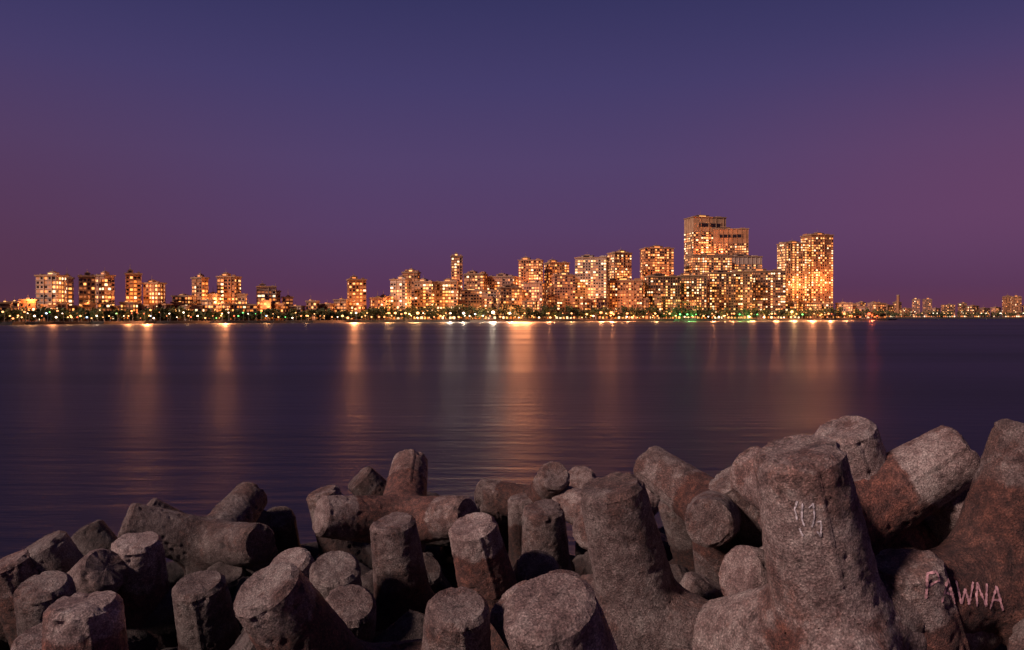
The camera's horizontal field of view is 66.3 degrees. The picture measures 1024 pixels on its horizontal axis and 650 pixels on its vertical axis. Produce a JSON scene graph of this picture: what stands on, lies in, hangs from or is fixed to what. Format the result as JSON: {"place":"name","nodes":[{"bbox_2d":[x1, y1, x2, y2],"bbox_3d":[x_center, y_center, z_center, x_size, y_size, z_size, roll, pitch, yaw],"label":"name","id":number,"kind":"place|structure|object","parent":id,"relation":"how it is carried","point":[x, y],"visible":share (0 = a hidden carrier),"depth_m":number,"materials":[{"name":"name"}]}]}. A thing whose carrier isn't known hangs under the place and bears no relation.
{"place":"outdoors","nodes":[
{"label":"outdoors","id":0,"kind":"place"},
{"bbox_2d":[0,317,895,324],"bbox_3d":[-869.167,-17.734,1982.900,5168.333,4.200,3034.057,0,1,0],"label":"land ground","id":1,"kind":"structure","parent":0,"point":[180,322],"depth_m":785.80,"materials":[{"name":"stone"}]},
{"bbox_2d":[18,298,37,320],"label":"building","id":2,"kind":"structure","parent":1,"relation":"on","point":[30,303],"depth_m":609.70,"materials":[{"name":"stone"}]},
{"bbox_2d":[34,269,67,320],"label":"apartment tower","id":3,"kind":"structure","parent":1,"relation":"on","point":[50,287],"depth_m":623.93,"materials":[{"name":"concrete"}]},
{"bbox_2d":[66,274,74,304],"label":"apartment tower","id":4,"kind":"structure","parent":1,"relation":"on","point":[70,287],"depth_m":660.40,"materials":[{"name":"concrete"}]},
{"bbox_2d":[77,272,96,320],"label":"apartment tower","id":5,"kind":"structure","parent":1,"relation":"on","point":[87,288],"depth_m":652.18,"materials":[{"name":"concrete"}]},
{"bbox_2d":[95,270,115,308],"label":"apartment tower","id":6,"kind":"structure","parent":1,"relation":"on","point":[105,288],"depth_m":666.56,"materials":[{"name":"concrete"}]},
{"bbox_2d":[119,297,139,320],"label":"building","id":7,"kind":"structure","parent":1,"relation":"on","point":[127,304],"depth_m":669.37,"materials":[{"name":"concrete"}]},
{"bbox_2d":[124,269,142,303],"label":"apartment tower","id":8,"kind":"structure","parent":1,"relation":"on","point":[133,287],"depth_m":685.58,"materials":[{"name":"stone"}]},
{"bbox_2d":[142,279,166,320],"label":"apartment tower","id":9,"kind":"structure","parent":1,"relation":"on","point":[153,291],"depth_m":688.18,"materials":[{"name":"stone"}]},
{"bbox_2d":[171,294,196,320],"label":"apartment block","id":10,"kind":"structure","parent":1,"relation":"on","point":[185,299],"depth_m":711.28,"materials":[{"name":"concrete"}]},
{"bbox_2d":[190,272,209,304],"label":"apartment tower","id":11,"kind":"structure","parent":1,"relation":"on","point":[199,285],"depth_m":726.19,"materials":[{"name":"concrete"}]},
{"bbox_2d":[216,272,241,319],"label":"apartment tower","id":12,"kind":"structure","parent":1,"relation":"on","point":[229,286],"depth_m":740.42,"materials":[{"name":"concrete"}]},
{"bbox_2d":[256,283,276,319],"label":"apartment tower","id":13,"kind":"structure","parent":1,"relation":"on","point":[263,291],"depth_m":761.98,"materials":[{"name":"concrete"}]},
{"bbox_2d":[271,301,289,319],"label":"building","id":14,"kind":"structure","parent":1,"relation":"on","point":[283,307],"depth_m":759.35,"materials":[{"name":"stone"}]},
{"bbox_2d":[333,297,349,319],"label":"building","id":15,"kind":"structure","parent":1,"relation":"on","point":[342,304],"depth_m":800.22,"materials":[{"name":"concrete"}]},
{"bbox_2d":[346,274,368,319],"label":"apartment tower","id":16,"kind":"structure","parent":1,"relation":"on","point":[356,291],"depth_m":812.86,"materials":[{"name":"concrete"}]},
{"bbox_2d":[369,296,386,319],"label":"building","id":17,"kind":"structure","parent":1,"relation":"on","point":[377,301],"depth_m":817.17,"materials":[{"name":"concrete"}]},
{"bbox_2d":[389,271,411,319],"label":"apartment tower","id":18,"kind":"structure","parent":1,"relation":"on","point":[400,290],"depth_m":835.42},
{"bbox_2d":[402,268,420,315],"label":"apartment tower","id":19,"kind":"structure","parent":1,"relation":"on","point":[412,274],"depth_m":880.82,"materials":[{"name":"concrete"}]},
{"bbox_2d":[413,278,437,319],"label":"apartment tower","id":20,"kind":"structure","parent":1,"relation":"on","point":[425,293],"depth_m":854.28,"materials":[{"name":"concrete"}]},
{"bbox_2d":[0,302,887,321],"bbox_3d":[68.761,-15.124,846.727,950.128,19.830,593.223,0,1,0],"label":"shoreline trees","id":21,"kind":"object","parent":1,"relation":"on","point":[252,315],"visible":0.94,"depth_m":823.06,"materials":[{"name":"green plant"}]},
{"bbox_2d":[437,275,461,319],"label":"apartment tower","id":22,"kind":"structure","parent":1,"relation":"on","point":[448,292],"depth_m":863.24,"materials":[{"name":"concrete"}]},
{"bbox_2d":[450,253,462,289],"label":"apartment tower","id":23,"kind":"structure","parent":1,"relation":"on","point":[456,267],"depth_m":988.78,"materials":[{"name":"concrete"}]},
{"bbox_2d":[463,267,487,289],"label":"apartment tower","id":24,"kind":"structure","parent":1,"relation":"on","point":[472,278],"depth_m":951.63,"materials":[{"name":"concrete"}]},
{"bbox_2d":[461,288,497,319],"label":"office building","id":25,"kind":"structure","parent":1,"relation":"on","point":[470,296],"depth_m":887.30,"materials":[{"name":"concrete"}]},
{"bbox_2d":[487,273,518,293],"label":"apartment tower","id":26,"kind":"structure","parent":1,"relation":"on","point":[498,280],"depth_m":963.98,"materials":[{"name":"concrete"}]},
{"bbox_2d":[496,285,522,319],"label":"apartment block","id":27,"kind":"structure","parent":1,"relation":"on","point":[506,295],"depth_m":927.08,"materials":[{"name":"concrete"}]},
{"bbox_2d":[518,253,543,286],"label":"apartment tower","id":28,"kind":"structure","parent":1,"relation":"on","point":[529,269],"depth_m":994.95,"materials":[{"name":"concrete"}]},
{"bbox_2d":[520,277,547,318],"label":"apartment block","id":29,"kind":"structure","parent":1,"relation":"on","point":[534,290],"depth_m":937.06,"materials":[{"name":"concrete"}]},
{"bbox_2d":[543,259,569,288],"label":"apartment tower","id":30,"kind":"structure","parent":1,"relation":"on","point":[551,266],"depth_m":1011.38,"materials":[{"name":"concrete"}]},
{"bbox_2d":[551,272,577,318],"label":"apartment tower","id":31,"kind":"structure","parent":1,"relation":"on","point":[563,283],"depth_m":964.93,"materials":[{"name":"concrete"}]},
{"bbox_2d":[574,254,609,318],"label":"apartment tower","id":32,"kind":"structure","parent":1,"relation":"on","point":[591,276],"depth_m":978.66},
{"bbox_2d":[592,296,608,318],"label":"building","id":33,"kind":"structure","parent":1,"relation":"on","point":[599,302],"depth_m":958.66,"materials":[{"name":"concrete"}]},
{"bbox_2d":[607,250,632,279],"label":"apartment tower","id":34,"kind":"structure","parent":1,"relation":"on","point":[620,263],"depth_m":1030.35,"materials":[{"name":"concrete"}]},
{"bbox_2d":[608,274,643,318],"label":"apartment block","id":35,"kind":"structure","parent":1,"relation":"on","point":[625,292],"depth_m":983.94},
{"bbox_2d":[639,245,674,279],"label":"apartment tower","id":36,"kind":"structure","parent":1,"relation":"on","point":[656,259],"depth_m":1063.17,"materials":[{"name":"concrete"}]},
{"bbox_2d":[641,273,682,318],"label":"apartment tower","id":37,"kind":"structure","parent":1,"relation":"on","point":[667,288],"depth_m":996.85,"materials":[{"name":"concrete"}]},
{"bbox_2d":[678,272,707,318],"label":"apartment tower","id":38,"kind":"structure","parent":1,"relation":"on","point":[693,287],"depth_m":1019.55,"materials":[{"name":"concrete"}]},
{"bbox_2d":[683,211,726,271],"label":"office tower","id":39,"kind":"structure","parent":1,"relation":"on","point":[698,234],"depth_m":1146.23,"materials":[{"name":"concrete"}]},
{"bbox_2d":[684,252,732,274],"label":"office building","id":40,"kind":"structure","parent":1,"relation":"on","point":[697,264],"depth_m":1085.19,"materials":[{"name":"concrete"}]},
{"bbox_2d":[703,270,737,318],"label":"apartment tower","id":41,"kind":"structure","parent":1,"relation":"on","point":[721,289],"depth_m":1043.60,"materials":[{"name":"concrete"}]},
{"bbox_2d":[713,227,748,255],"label":"office tower","id":42,"kind":"structure","parent":1,"relation":"on","point":[729,241],"depth_m":1134.93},
{"bbox_2d":[732,265,754,318],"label":"apartment tower","id":43,"kind":"structure","parent":1,"relation":"on","point":[744,284],"depth_m":1052.44,"materials":[{"name":"concrete"}]},
{"bbox_2d":[750,268,787,318],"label":"apartment tower","id":44,"kind":"structure","parent":1,"relation":"on","point":[768,288],"depth_m":1074.45,"materials":[{"name":"concrete"}]},
{"bbox_2d":[776,241,809,318],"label":"apartment tower","id":45,"kind":"structure","parent":1,"relation":"on","point":[793,259],"depth_m":1104.39,"materials":[{"name":"concrete"}]},
{"bbox_2d":[800,232,834,318],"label":"apartment tower","id":46,"kind":"structure","parent":1,"relation":"on","point":[821,259],"depth_m":1116.41,"materials":[{"name":"concrete"}]},
{"bbox_2d":[835,302,852,318],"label":"building","id":47,"kind":"structure","parent":1,"relation":"on","point":[847,307],"depth_m":1125.91,"materials":[{"name":"concrete"}]},
{"bbox_2d":[0,319,1023,561],"bbox_3d":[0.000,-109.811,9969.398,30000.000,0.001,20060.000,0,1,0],"label":"sea water","id":48,"kind":"structure","parent":0,"point":[109,424],"depth_m":61.64,"materials":[{"name":"blue liquid"}]},
{"bbox_3d":[0.000,5.665,9.067,48.000,4.459,26.000,0,1,0],"label":"breakwater rubble","id":49,"kind":"object","parent":48,"relation":"in","visible":0},
{"bbox_2d":[10,623,42,649],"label":"concrete tetrapod","id":50,"kind":"object","parent":49,"relation":"on","point":[30,638],"visible":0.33,"depth_m":7.57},
{"bbox_2d":[0,548,128,644],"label":"concrete tetrapod","id":51,"kind":"object","parent":49,"relation":"on","point":[100,569],"visible":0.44,"depth_m":9.75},
{"bbox_2d":[13,570,154,649],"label":"concrete tetrapod","id":52,"kind":"object","parent":49,"relation":"on","point":[35,597],"visible":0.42,"depth_m":8.73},
{"bbox_2d":[42,590,127,649],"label":"concrete tetrapod","id":53,"kind":"object","parent":49,"relation":"on","point":[96,620],"visible":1,"depth_m":6.35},
{"bbox_2d":[25,530,176,638],"bbox_3d":[-5.445,3.599,10.354,2.217,2.053,2.474,-25,13,-5],"label":"concrete tetrapod","id":54,"kind":"object","parent":49,"relation":"on","point":[58,550],"visible":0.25,"depth_m":10.11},
{"bbox_2d":[111,531,177,649],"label":"concrete tetrapod","id":55,"kind":"object","parent":49,"relation":"on","point":[144,589],"visible":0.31,"depth_m":10.16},
{"bbox_2d":[161,570,240,649],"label":"concrete tetrapod","id":56,"kind":"object","parent":49,"relation":"on","point":[205,615],"visible":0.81,"depth_m":8.93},
{"bbox_2d":[147,498,277,576],"bbox_3d":[-5.157,3.736,12.471,2.055,2.218,2.475,39,-11,-15],"label":"concrete tetrapod","id":57,"kind":"object","parent":49,"relation":"on","point":[264,517],"visible":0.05,"depth_m":12.23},
{"bbox_2d":[117,482,275,574],"bbox_3d":[-4.410,3.627,12.033,2.054,2.226,2.472,-14,-8,38],"label":"concrete tetrapod","id":58,"kind":"object","parent":57,"relation":"on","point":[228,530],"visible":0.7,"depth_m":11.76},
{"bbox_2d":[207,562,245,599],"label":"concrete tetrapod","id":59,"kind":"object","parent":49,"relation":"on","point":[233,575],"visible":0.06,"depth_m":11.46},
{"bbox_2d":[241,550,397,632],"bbox_3d":[-2.008,3.693,9.893,2.217,2.053,2.474,-18,35,-38],"label":"concrete tetrapod","id":60,"kind":"object","parent":49,"relation":"on","point":[330,570],"visible":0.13,"depth_m":9.22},
{"bbox_2d":[370,512,434,630],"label":"concrete tetrapod","id":61,"kind":"object","parent":60,"relation":"on","point":[401,584],"visible":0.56,"depth_m":9.94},
{"bbox_2d":[269,547,373,595],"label":"concrete tetrapod","id":62,"kind":"object","parent":49,"relation":"on","point":[302,559],"visible":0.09,"depth_m":10.48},
{"bbox_2d":[229,610,424,649],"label":"concrete tetrapod","id":63,"kind":"object","parent":49,"relation":"on","point":[408,625],"visible":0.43,"depth_m":8.83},
{"bbox_2d":[233,561,421,649],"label":"concrete tetrapod","id":64,"kind":"object","parent":49,"relation":"on","point":[283,606],"visible":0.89,"depth_m":6.94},
{"bbox_2d":[325,584,384,641],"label":"concrete tetrapod","id":65,"kind":"object","parent":49,"relation":"on","point":[353,606],"visible":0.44,"depth_m":8.58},
{"bbox_2d":[358,552,441,591],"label":"concrete tetrapod","id":66,"kind":"object","parent":49,"relation":"on","point":[433,569],"visible":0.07,"depth_m":11.51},
{"bbox_2d":[312,449,477,552],"bbox_3d":[-1.843,2.915,11.795,2.065,2.474,2.210,13,-24,-32],"label":"concrete tetrapod","id":67,"kind":"object","parent":66,"relation":"on","point":[353,518],"visible":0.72,"depth_m":11.53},
{"bbox_2d":[421,587,490,649],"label":"concrete tetrapod","id":68,"kind":"object","parent":49,"relation":"on","point":[458,618],"visible":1,"depth_m":7.05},
{"bbox_2d":[448,512,517,649],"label":"concrete tetrapod","id":69,"kind":"object","parent":49,"relation":"on","point":[483,566],"visible":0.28,"depth_m":9.60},
{"bbox_2d":[513,550,559,582],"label":"concrete tetrapod","id":70,"kind":"object","parent":49,"relation":"on","point":[531,564],"visible":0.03,"depth_m":10.41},
{"bbox_2d":[503,572,617,649],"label":"concrete tetrapod","id":71,"kind":"object","parent":49,"relation":"on","point":[555,611],"visible":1,"depth_m":4.62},
{"bbox_2d":[572,554,585,575],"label":"concrete tetrapod","id":72,"kind":"object","parent":49,"relation":"on","point":[578,561],"depth_m":13.97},
{"bbox_2d":[490,580,672,649],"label":"concrete tetrapod","id":73,"kind":"object","parent":49,"relation":"on","point":[497,616],"visible":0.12,"depth_m":7.52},
{"bbox_2d":[578,574,648,637],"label":"concrete tetrapod","id":74,"kind":"object","parent":49,"relation":"on","point":[588,578],"visible":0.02,"depth_m":8.14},
{"bbox_2d":[580,472,778,649],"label":"concrete tetrapod","id":75,"kind":"object","parent":74,"relation":"on","point":[636,583],"visible":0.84,"depth_m":7.50,"materials":[{"name":"concrete"}]},
{"bbox_2d":[670,564,689,582],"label":"concrete tetrapod","id":76,"kind":"object","parent":49,"relation":"on","point":[679,571],"visible":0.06,"depth_m":11.53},
{"bbox_2d":[633,446,742,584],"bbox_3d":[2.713,2.783,10.456,2.475,2.218,2.054,0,-7,19],"label":"concrete tetrapod","id":77,"kind":"object","parent":76,"relation":"on","point":[679,487],"visible":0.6,"depth_m":10.66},
{"bbox_2d":[709,466,762,547],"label":"concrete tetrapod","id":78,"kind":"object","parent":76,"relation":"on","point":[750,533],"visible":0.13,"depth_m":10.18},
{"bbox_2d":[680,571,723,599],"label":"concrete tetrapod","id":79,"kind":"object","parent":49,"relation":"on","point":[703,586],"visible":0.14,"depth_m":9.00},
{"bbox_2d":[718,545,767,595],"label":"concrete tetrapod","id":80,"kind":"object","parent":49,"relation":"on","point":[743,568],"visible":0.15,"depth_m":7.77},
{"bbox_2d":[730,425,980,555],"bbox_3d":[3.962,2.133,8.314,2.258,2.439,2.721,-34,-4,7],"label":"concrete tetrapod","id":81,"kind":"object","parent":80,"relation":"on","point":[906,487],"visible":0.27,"depth_m":7.96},
{"bbox_2d":[875,548,1003,649],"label":"concrete tetrapod","id":82,"kind":"object","parent":49,"relation":"on","point":[918,580],"visible":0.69,"depth_m":6.58,"materials":[{"name":"paint"}]},
{"bbox_2d":[1007,618,1023,649],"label":"concrete tetrapod","id":83,"kind":"object","parent":49,"relation":"on","point":[1016,640],"visible":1,"depth_m":6.57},
{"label":"concrete tetrapod","id":84,"kind":"object","parent":49,"relation":"on","visible":0},
{"bbox_2d":[913,488,969,542],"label":"concrete tetrapod","id":85,"kind":"object","parent":84,"relation":"on","point":[942,521],"visible":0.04,"depth_m":8.23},
{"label":"concrete tetrapod","id":86,"kind":"object","parent":84,"relation":"on","visible":0},
{"bbox_2d":[760,416,940,550],"bbox_3d":[4.137,2.038,8.671,2.431,2.271,2.721,-23,12,-17],"label":"concrete tetrapod","id":87,"kind":"object","parent":86,"relation":"on","point":[858,439],"visible":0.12,"depth_m":8.19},
{"bbox_2d":[0,0,1023,315],"label":"sky","id":88,"kind":"structure","parent":0,"point":[303,147],"materials":[{"name":"purple"}]},
{"bbox_2d":[732,250,762,270],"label":"office building","id":89,"kind":"structure","parent":0,"point":[745,262],"depth_m":1118.64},
{"bbox_2d":[886,316,1023,318],"bbox_3d":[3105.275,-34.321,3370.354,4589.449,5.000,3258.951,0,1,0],"label":"headland","id":90,"kind":"structure","parent":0,"point":[957,317],"depth_m":1750.42,"materials":[{"name":"stone"}]},
{"bbox_2d":[886,310,1023,316],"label":"distant trees","id":91,"kind":"object","parent":90,"relation":"on","point":[930,314],"visible":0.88,"depth_m":1770.17,"materials":[{"name":"green plant"}]},
{"bbox_2d":[1010,295,1022,316],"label":"distant apartment block","id":92,"kind":"structure","parent":90,"relation":"on","point":[1015,303],"depth_m":1933.89,"materials":[{"name":"concrete"}]},
{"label":"concrete tetrapod","id":93,"kind":"object","parent":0,"visible":0},
{"bbox_2d":[692,434,1001,649],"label":"concrete tetrapod","id":94,"kind":"object","parent":93,"relation":"on","point":[824,588],"visible":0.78,"depth_m":6.32,"materials":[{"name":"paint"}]},
{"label":"concrete tetrapod","id":95,"kind":"object","parent":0,"visible":0},
{"bbox_2d":[522,499,574,571],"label":"concrete tetrapod","id":96,"kind":"object","parent":95,"relation":"on","point":[544,527],"visible":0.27,"depth_m":10.93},
{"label":"concrete tetrapod","id":97,"kind":"object","parent":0,"visible":0},
{"bbox_2d":[267,506,319,558],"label":"concrete tetrapod","id":98,"kind":"object","parent":97,"relation":"on","point":[282,525],"visible":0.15,"depth_m":13.74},
{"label":"concrete tetrapod","id":99,"kind":"object","parent":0,"visible":0},
{"bbox_2d":[306,485,372,569],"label":"concrete tetrapod","id":100,"kind":"object","parent":99,"relation":"on","point":[361,552],"visible":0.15,"depth_m":13.56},
{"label":"concrete tetrapod","id":101,"kind":"object","parent":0,"visible":0},
{"bbox_2d":[348,466,450,546],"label":"concrete tetrapod","id":102,"kind":"object","parent":101,"relation":"on","point":[367,480],"visible":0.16,"depth_m":14.71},
{"bbox_2d":[425,505,479,587],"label":"concrete tetrapod","id":103,"kind":"object","parent":101,"relation":"on","point":[443,557],"visible":0.06,"depth_m":14.99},
{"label":"concrete tetrapod","id":104,"kind":"object","parent":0,"visible":0},
{"bbox_2d":[479,488,508,551],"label":"concrete tetrapod","id":105,"kind":"object","parent":104,"relation":"on","point":[487,504],"visible":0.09,"depth_m":15.40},
{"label":"concrete tetrapod","id":106,"kind":"object","parent":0,"visible":0},
{"bbox_2d":[474,461,569,516],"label":"concrete tetrapod","id":107,"kind":"object","parent":106,"relation":"on","point":[551,479],"visible":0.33,"depth_m":14.54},
{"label":"concrete tetrapod","id":108,"kind":"object","parent":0,"visible":0},
{"bbox_2d":[568,466,596,556],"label":"concrete tetrapod","id":109,"kind":"object","parent":108,"relation":"on","point":[581,477],"visible":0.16,"depth_m":15.62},
{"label":"concrete tetrapod","id":110,"kind":"object","parent":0,"visible":0},
{"bbox_2d":[507,493,574,567],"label":"concrete tetrapod","id":111,"kind":"object","parent":110,"relation":"on","point":[517,503],"visible":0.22,"depth_m":14.72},
{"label":"concrete tetrapod","id":112,"kind":"object","parent":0,"visible":0},
{"bbox_2d":[552,486,659,549],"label":"concrete tetrapod","id":113,"kind":"object","parent":112,"relation":"on","point":[568,499],"visible":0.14,"depth_m":13.83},
{"bbox_2d":[658,500,694,571],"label":"concrete tetrapod","id":114,"kind":"object","parent":112,"relation":"on","point":[679,540],"visible":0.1,"depth_m":12.11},
{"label":"concrete tetrapod","id":115,"kind":"object","parent":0,"visible":0},
{"bbox_2d":[857,419,1023,645],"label":"concrete tetrapod","id":116,"kind":"object","parent":115,"relation":"on","point":[982,544],"visible":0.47,"depth_m":6.94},
{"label":"concrete tetrapod","id":117,"kind":"object","parent":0,"visible":0},
{"bbox_2d":[71,520,183,587],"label":"concrete tetrapod","id":118,"kind":"object","parent":117,"relation":"on","point":[94,535],"visible":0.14,"depth_m":12.98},
{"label":"concrete tetrapod","id":119,"kind":"object","parent":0,"visible":0},
{"bbox_2d":[0,549,39,648],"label":"concrete tetrapod","id":120,"kind":"object","parent":119,"relation":"on","point":[18,568],"visible":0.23,"depth_m":9.64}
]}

